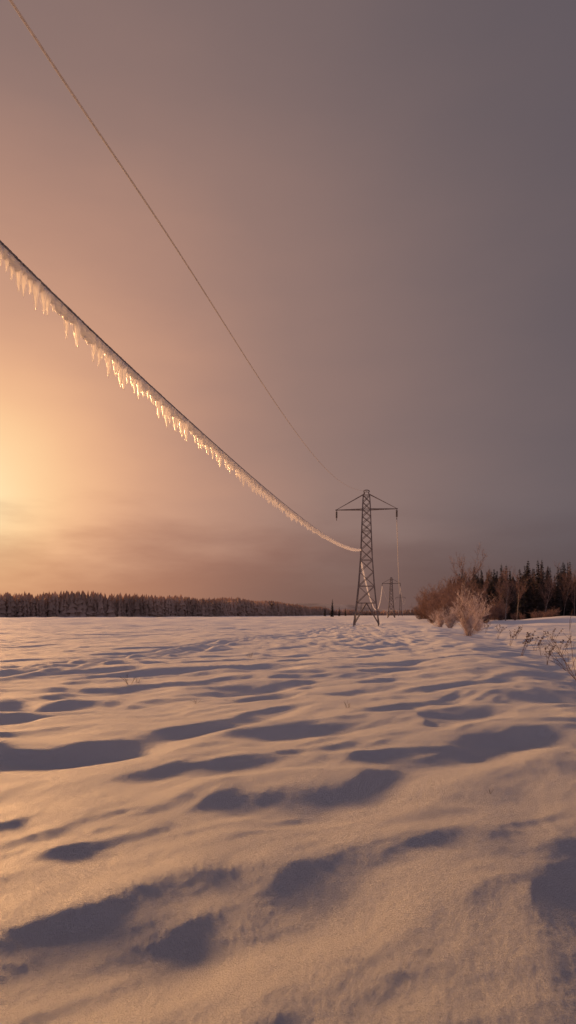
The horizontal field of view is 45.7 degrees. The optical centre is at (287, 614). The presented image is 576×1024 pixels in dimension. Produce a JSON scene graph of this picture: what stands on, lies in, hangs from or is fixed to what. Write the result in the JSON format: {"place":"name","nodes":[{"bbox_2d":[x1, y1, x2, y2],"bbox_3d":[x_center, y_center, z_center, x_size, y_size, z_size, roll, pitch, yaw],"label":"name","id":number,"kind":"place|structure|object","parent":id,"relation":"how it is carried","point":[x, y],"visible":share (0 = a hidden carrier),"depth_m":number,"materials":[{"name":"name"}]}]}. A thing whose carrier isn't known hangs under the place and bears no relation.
{"place":"outdoors","nodes":[
{"label":"outdoors","id":0,"kind":"place"},
{"bbox_2d":[0,615,575,1023],"bbox_3d":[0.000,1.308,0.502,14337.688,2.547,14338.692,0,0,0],"label":"ground","id":1,"kind":"structure","parent":0,"point":[272,829],"depth_m":5.16,"materials":[{"name":"white snow"}]},
{"bbox_2d":[0,590,330,616],"bbox_3d":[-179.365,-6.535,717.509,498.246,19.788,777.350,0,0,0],"label":"distant forest","id":2,"kind":"object","parent":1,"relation":"on","point":[77,604],"visible":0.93,"depth_m":459.44,"materials":[{"name":"plant"}]},
{"bbox_2d":[330,600,333,616],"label":"spruce tree","id":3,"kind":"object","parent":1,"relation":"on","point":[332,611],"visible":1,"depth_m":419.88,"materials":[{"name":"green plant"}]},
{"bbox_2d":[335,490,397,625],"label":"transmission tower","id":4,"kind":"structure","parent":1,"relation":"on","point":[370,560],"depth_m":96.45,"materials":[{"name":"metal"}]},
{"bbox_2d":[0,240,360,550],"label":"power cable","id":5,"kind":"object","parent":4,"relation":"attached to","point":[25,275],"visible":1,"depth_m":4.46,"materials":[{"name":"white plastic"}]},
{"bbox_2d":[9,0,362,490],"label":"power cable","id":6,"kind":"object","parent":4,"relation":"attached to","point":[67,86],"visible":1,"depth_m":8.51,"materials":[{"name":"black metal"}]},
{"bbox_2d":[361,560,381,609],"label":"power cable","id":7,"kind":"object","parent":4,"relation":"attached to","point":[367,587],"visible":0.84,"depth_m":123.17,"materials":[{"name":"white plastic"}]},
{"bbox_2d":[396,519,399,592],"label":"power cable","id":8,"kind":"object","parent":4,"relation":"attached to","point":[397,552],"visible":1,"depth_m":117.09,"materials":[{"name":"grey metal"}]},
{"bbox_2d":[328,609,419,615],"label":"distant forest","id":9,"kind":"object","parent":1,"relation":"on","point":[381,613],"visible":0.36,"depth_m":1012.30,"materials":[{"name":"brown plant"}]},
{"bbox_2d":[382,577,400,617],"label":"transmission tower","id":10,"kind":"structure","parent":1,"relation":"on","point":[392,583],"depth_m":321.24,"materials":[{"name":"metal"}]},
{"bbox_2d":[411,601,422,618],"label":"bare shrub","id":11,"kind":"object","parent":1,"relation":"on","point":[417,612],"visible":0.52,"depth_m":164.92,"materials":[{"name":"brown plant"}]},
{"bbox_2d":[416,587,429,618],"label":"bare shrub","id":12,"kind":"object","parent":1,"relation":"on","point":[423,607],"visible":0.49,"depth_m":154.46,"materials":[{"name":"brown plant"}]},
{"bbox_2d":[416,582,441,609],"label":"bare shrub","id":13,"kind":"object","parent":1,"relation":"on","point":[426,594],"visible":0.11,"depth_m":164.42,"materials":[{"name":"brown plant"}]},
{"bbox_2d":[423,597,438,622],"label":"bare shrub","id":14,"kind":"object","parent":1,"relation":"on","point":[429,612],"visible":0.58,"depth_m":121.51,"materials":[{"name":"brown plant"}]},
{"bbox_2d":[422,581,452,619],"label":"bare shrub","id":15,"kind":"object","parent":1,"relation":"on","point":[433,596],"visible":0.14,"depth_m":150.26,"materials":[{"name":"brown plant"}]},
{"bbox_2d":[427,605,448,626],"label":"frosted shrub","id":16,"kind":"object","parent":1,"relation":"on","point":[440,622],"visible":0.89,"depth_m":99.93,"materials":[{"name":"beige plant"}]},
{"bbox_2d":[421,581,457,617],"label":"bare shrub","id":17,"kind":"object","parent":1,"relation":"on","point":[435,599],"visible":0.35,"depth_m":139.97,"materials":[{"name":"brown plant"}]},
{"bbox_2d":[434,597,450,621],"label":"bare shrub","id":18,"kind":"object","parent":1,"relation":"on","point":[443,610],"visible":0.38,"depth_m":114.26,"materials":[{"name":"brown plant"}]},
{"bbox_2d":[435,590,454,618],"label":"bare shrub","id":19,"kind":"object","parent":1,"relation":"on","point":[441,604],"visible":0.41,"depth_m":114.76,"materials":[{"name":"brown plant"}]},
{"bbox_2d":[440,602,459,627],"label":"frosted shrub","id":20,"kind":"object","parent":1,"relation":"on","point":[452,622],"visible":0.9,"depth_m":83.72,"materials":[{"name":"brown plant"}]},
{"bbox_2d":[435,576,464,607],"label":"bare shrub","id":21,"kind":"object","parent":1,"relation":"on","point":[450,589],"visible":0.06,"depth_m":149.10,"materials":[{"name":"brown plant"}]},
{"bbox_2d":[443,575,462,606],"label":"bare shrub","id":22,"kind":"object","parent":1,"relation":"on","point":[450,591],"visible":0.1,"depth_m":139.70,"materials":[{"name":"brown plant"}]},
{"bbox_2d":[434,588,474,620],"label":"bare shrub","id":23,"kind":"object","parent":1,"relation":"on","point":[455,596],"visible":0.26,"depth_m":118.23,"materials":[{"name":"brown plant"}]},
{"bbox_2d":[448,568,467,590],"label":"bare tree","id":24,"kind":"object","parent":1,"relation":"on","point":[457,580],"visible":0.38,"depth_m":159.94,"materials":[{"name":"brown plant"}]},
{"bbox_2d":[440,582,475,600],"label":"bare shrub","id":25,"kind":"object","parent":1,"relation":"on","point":[473,589],"visible":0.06,"depth_m":150.39,"materials":[{"name":"brown plant"}]},
{"bbox_2d":[447,595,480,621],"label":"bare shrub","id":26,"kind":"object","parent":1,"relation":"on","point":[466,609],"visible":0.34,"depth_m":104.58,"materials":[{"name":"brown plant"}]},
{"bbox_2d":[445,583,492,635],"bbox_3d":[15.684,-0.344,56.794,4.794,4.892,3.035,-1,0,-20],"label":"frosted shrub","id":27,"kind":"object","parent":1,"relation":"on","point":[468,623],"visible":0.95,"depth_m":56.79,"materials":[{"name":"beige plant"}]},
{"bbox_2d":[450,543,487,597],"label":"bare tree","id":28,"kind":"object","parent":1,"relation":"on","point":[467,577],"visible":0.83,"depth_m":147.76,"materials":[{"name":"brown plant"}]},
{"bbox_2d":[460,578,485,602],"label":"bare shrub","id":29,"kind":"object","parent":1,"relation":"on","point":[473,593],"visible":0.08,"depth_m":148.70,"materials":[{"name":"brown plant"}]},
{"bbox_2d":[460,587,488,616],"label":"bare shrub","id":30,"kind":"object","parent":1,"relation":"on","point":[477,600],"visible":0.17,"depth_m":138.84,"materials":[{"name":"brown plant"}]},
{"bbox_2d":[470,608,484,630],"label":"frosted shrub","id":31,"kind":"object","parent":1,"relation":"on","point":[478,625],"visible":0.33,"depth_m":77.80,"materials":[{"name":"brown plant"}]},
{"bbox_2d":[469,586,487,621],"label":"bare shrub","id":32,"kind":"object","parent":1,"relation":"on","point":[482,598],"visible":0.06,"depth_m":149.69,"materials":[{"name":"brown plant"}]},
{"bbox_2d":[480,572,485,610],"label":"spruce tree","id":33,"kind":"object","parent":1,"relation":"on","point":[482,576],"visible":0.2,"depth_m":200.04,"materials":[{"name":"green plant"}]},
{"bbox_2d":[474,572,492,601],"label":"birch tree","id":34,"kind":"object","parent":1,"relation":"on","point":[485,585],"visible":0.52,"depth_m":196.29,"materials":[{"name":"brown plant"}]},
{"bbox_2d":[474,598,497,622],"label":"bare shrub","id":35,"kind":"object","parent":1,"relation":"on","point":[487,617],"visible":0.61,"depth_m":130.18,"materials":[{"name":"brown plant"}]},
{"bbox_2d":[481,566,490,588],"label":"birch tree","id":36,"kind":"object","parent":1,"relation":"on","point":[486,577],"visible":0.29,"depth_m":209.78,"materials":[{"name":"brown plant"}]},
{"bbox_2d":[486,572,495,612],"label":"spruce tree","id":37,"kind":"object","parent":1,"relation":"on","point":[490,589],"visible":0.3,"depth_m":200.24,"materials":[{"name":"green plant"}]},
{"bbox_2d":[489,574,496,610],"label":"spruce tree","id":38,"kind":"object","parent":1,"relation":"on","point":[491,590],"visible":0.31,"depth_m":197.67,"materials":[{"name":"green plant"}]},
{"bbox_2d":[490,583,496,619],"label":"spruce tree","id":39,"kind":"object","parent":1,"relation":"on","point":[493,593],"visible":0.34,"depth_m":196.33,"materials":[{"name":"green plant"}]},
{"bbox_2d":[486,591,505,619],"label":"bare shrub","id":40,"kind":"object","parent":1,"relation":"on","point":[494,617],"visible":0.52,"depth_m":160.03,"materials":[{"name":"brown plant"}]},
{"bbox_2d":[493,596,509,619],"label":"bare shrub","id":41,"kind":"object","parent":1,"relation":"on","point":[500,615],"visible":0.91,"depth_m":149.79,"materials":[{"name":"brown plant"}]},
{"bbox_2d":[499,565,503,595],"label":"spruce tree","id":42,"kind":"object","parent":1,"relation":"on","point":[501,569],"visible":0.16,"depth_m":214.19,"materials":[{"name":"green plant"}]},
{"bbox_2d":[494,578,509,606],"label":"birch tree","id":43,"kind":"object","parent":1,"relation":"on","point":[501,591],"visible":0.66,"depth_m":188.11,"materials":[{"name":"brown plant"}]},
{"bbox_2d":[502,579,507,619],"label":"spruce tree","id":44,"kind":"object","parent":1,"relation":"on","point":[503,595],"visible":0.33,"depth_m":187.44,"materials":[{"name":"green plant"}]},
{"bbox_2d":[497,566,513,620],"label":"bare tree","id":45,"kind":"object","parent":1,"relation":"on","point":[504,589],"visible":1,"depth_m":140.11,"materials":[{"name":"brown plant"}]},
{"bbox_2d":[502,566,511,602],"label":"birch tree","id":46,"kind":"object","parent":1,"relation":"on","point":[507,583],"visible":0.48,"depth_m":195.79,"materials":[{"name":"brown plant"}]},
{"bbox_2d":[507,571,514,619],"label":"spruce tree","id":47,"kind":"object","parent":1,"relation":"on","point":[512,604],"visible":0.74,"depth_m":195.72,"materials":[{"name":"green plant"}]},
{"bbox_2d":[448,576,575,612],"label":"distant forest","id":48,"kind":"object","parent":1,"relation":"on","point":[514,592],"visible":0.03,"depth_m":248.06,"materials":[{"name":"brown plant"}]},
{"bbox_2d":[509,629,517,645],"bbox_3d":[13.870,1.446,42.037,0.573,1.098,0.625,0,0,-1],"label":"dry plant","id":49,"kind":"object","parent":1,"relation":"on","point":[513,635],"visible":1,"depth_m":42.08,"materials":[{"name":"brown plant"}]},
{"bbox_2d":[508,583,519,607],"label":"birch tree","id":50,"kind":"object","parent":1,"relation":"on","point":[512,594],"visible":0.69,"depth_m":195.86,"materials":[{"name":"brown plant"}]},
{"bbox_2d":[510,612,518,619],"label":"bare shrub","id":51,"kind":"object","parent":1,"relation":"on","point":[514,617],"visible":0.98,"depth_m":166.98,"materials":[{"name":"brown plant"}]},
{"bbox_2d":[509,571,521,595],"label":"birch tree","id":52,"kind":"object","parent":1,"relation":"on","point":[514,584],"visible":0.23,"depth_m":213.16,"materials":[{"name":"brown plant"}]},
{"bbox_2d":[516,568,527,619],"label":"spruce tree","id":53,"kind":"object","parent":1,"relation":"on","point":[520,609],"visible":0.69,"depth_m":182.90,"materials":[{"name":"green plant"}]},
{"bbox_2d":[512,568,531,615],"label":"birch tree","id":54,"kind":"object","parent":1,"relation":"on","point":[519,588],"visible":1,"depth_m":178.19,"materials":[{"name":"brown plant"}]},
{"bbox_2d":[522,566,526,606],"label":"spruce tree","id":55,"kind":"object","parent":1,"relation":"on","point":[524,577],"visible":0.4,"depth_m":186.42,"materials":[{"name":"green plant"}]},
{"bbox_2d":[523,561,533,618],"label":"spruce tree","id":56,"kind":"object","parent":1,"relation":"on","point":[528,599],"visible":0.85,"depth_m":184.04,"materials":[{"name":"green plant"}]},
{"bbox_2d":[521,631,535,654],"bbox_3d":[10.120,1.258,28.890,0.651,1.144,0.597,0,0,-45],"label":"dry plant","id":57,"kind":"object","parent":1,"relation":"on","point":[528,635],"visible":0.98,"depth_m":28.90,"materials":[{"name":"brown plant"}]},
{"bbox_2d":[529,579,533,614],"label":"spruce tree","id":58,"kind":"object","parent":1,"relation":"on","point":[532,583],"visible":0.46,"depth_m":188.53,"materials":[{"name":"green plant"}]},
{"bbox_2d":[526,608,543,617],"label":"bare shrub","id":59,"kind":"object","parent":1,"relation":"on","point":[536,615],"visible":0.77,"depth_m":169.35,"materials":[{"name":"brown plant"}]},
{"bbox_2d":[531,562,540,617],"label":"spruce tree","id":60,"kind":"object","parent":1,"relation":"on","point":[537,587],"visible":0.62,"depth_m":184.47,"materials":[{"name":"green plant"}]},
{"bbox_2d":[530,563,546,601],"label":"birch tree","id":61,"kind":"object","parent":1,"relation":"on","point":[534,582],"visible":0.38,"depth_m":187.32,"materials":[{"name":"brown plant"}]},
{"bbox_2d":[535,562,547,616],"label":"spruce tree","id":62,"kind":"object","parent":1,"relation":"on","point":[541,606],"visible":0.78,"depth_m":182.28,"materials":[{"name":"green plant"}]},
{"bbox_2d":[535,568,559,611],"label":"birch tree","id":63,"kind":"object","parent":1,"relation":"on","point":[549,588],"visible":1,"depth_m":180.55,"materials":[{"name":"brown plant"}]},
{"bbox_2d":[545,570,550,614],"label":"spruce tree","id":64,"kind":"object","parent":1,"relation":"on","point":[549,599],"visible":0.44,"depth_m":185.00,"materials":[{"name":"green plant"}]},
{"bbox_2d":[538,573,557,594],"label":"birch tree","id":65,"kind":"object","parent":1,"relation":"on","point":[551,584],"visible":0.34,"depth_m":193.56,"materials":[{"name":"brown plant"}]},
{"bbox_2d":[543,645,555,664],"bbox_3d":[9.877,1.558,25.861,0.469,0.823,0.430,0,0,10],"label":"dry plant","id":66,"kind":"object","parent":1,"relation":"on","point":[549,653],"visible":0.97,"depth_m":25.82,"materials":[{"name":"brown plant"}]},
{"bbox_2d":[548,577,553,611],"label":"spruce tree","id":67,"kind":"object","parent":1,"relation":"on","point":[551,599],"visible":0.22,"depth_m":190.03,"materials":[{"name":"green plant"}]},
{"bbox_2d":[543,628,561,641],"bbox_3d":[17.772,1.526,45.740,1.318,1.241,0.666,0,0,22],"label":"dry plant","id":68,"kind":"object","parent":1,"relation":"on","point":[553,633],"visible":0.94,"depth_m":45.79,"materials":[{"name":"brown plant"}]},
{"bbox_2d":[548,608,558,616],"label":"bare shrub","id":69,"kind":"object","parent":1,"relation":"on","point":[554,614],"visible":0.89,"depth_m":166.31,"materials":[{"name":"brown plant"}]},
{"bbox_2d":[552,575,555,607],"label":"spruce tree","id":70,"kind":"object","parent":1,"relation":"on","point":[554,592],"visible":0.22,"depth_m":201.81,"materials":[{"name":"green plant"}]},
{"bbox_2d":[553,567,562,615],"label":"spruce tree","id":71,"kind":"object","parent":1,"relation":"on","point":[558,601],"visible":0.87,"depth_m":185.50,"materials":[{"name":"green plant"}]},
{"bbox_2d":[542,633,574,670],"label":"dry plant","id":72,"kind":"object","parent":1,"relation":"on","point":[560,652],"visible":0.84,"depth_m":22.78,"materials":[{"name":"brown plant"}]},
{"bbox_2d":[554,569,565,615],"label":"spruce tree","id":73,"kind":"object","parent":1,"relation":"on","point":[560,582],"visible":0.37,"depth_m":192.32,"materials":[{"name":"green plant"}]},
{"bbox_2d":[546,609,575,679],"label":"dry plant","id":74,"kind":"object","parent":1,"relation":"on","point":[565,653],"visible":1,"depth_m":16.58,"materials":[{"name":"brown plant"}]},
{"bbox_2d":[550,560,572,615],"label":"birch tree","id":75,"kind":"object","parent":1,"relation":"on","point":[569,589],"visible":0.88,"depth_m":188.12,"materials":[{"name":"brown plant"}]},
{"bbox_2d":[551,635,573,656],"bbox_3d":[13.161,1.555,32.904,1.101,1.146,1.086,0,0,31],"label":"dry plant","id":76,"kind":"object","parent":1,"relation":"on","point":[562,643],"visible":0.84,"depth_m":32.80,"materials":[{"name":"brown plant"}]},
{"bbox_2d":[561,563,566,594],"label":"spruce tree","id":77,"kind":"object","parent":1,"relation":"on","point":[563,574],"visible":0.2,"depth_m":215.36,"materials":[{"name":"green plant"}]},
{"bbox_2d":[564,575,569,615],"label":"spruce tree","id":78,"kind":"object","parent":1,"relation":"on","point":[566,594],"visible":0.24,"depth_m":202.72,"materials":[{"name":"green plant"}]},
{"bbox_2d":[566,582,573,615],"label":"spruce tree","id":79,"kind":"object","parent":1,"relation":"on","point":[570,607],"visible":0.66,"depth_m":188.87,"materials":[{"name":"green plant"}]},
{"bbox_2d":[569,572,575,615],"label":"birch tree","id":80,"kind":"object","parent":1,"relation":"on","point":[574,592],"visible":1,"depth_m":180.05,"materials":[{"name":"brown plant"}]},
{"bbox_2d":[571,575,575,615],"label":"spruce tree","id":81,"kind":"object","parent":1,"relation":"on","point":[574,583],"visible":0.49,"depth_m":189.47,"materials":[{"name":"green plant"}]},
{"bbox_2d":[0,0,575,610],"label":"sky","id":82,"kind":"structure","parent":0,"point":[375,200],"materials":[{"name":"grey"}]},
{"bbox_2d":[287,603,410,613],"bbox_3d":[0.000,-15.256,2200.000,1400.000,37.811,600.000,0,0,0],"label":"hill","id":83,"kind":"structure","parent":0,"point":[341,607],"depth_m":2022.05,"materials":[{"name":"white snow"}]}
]}

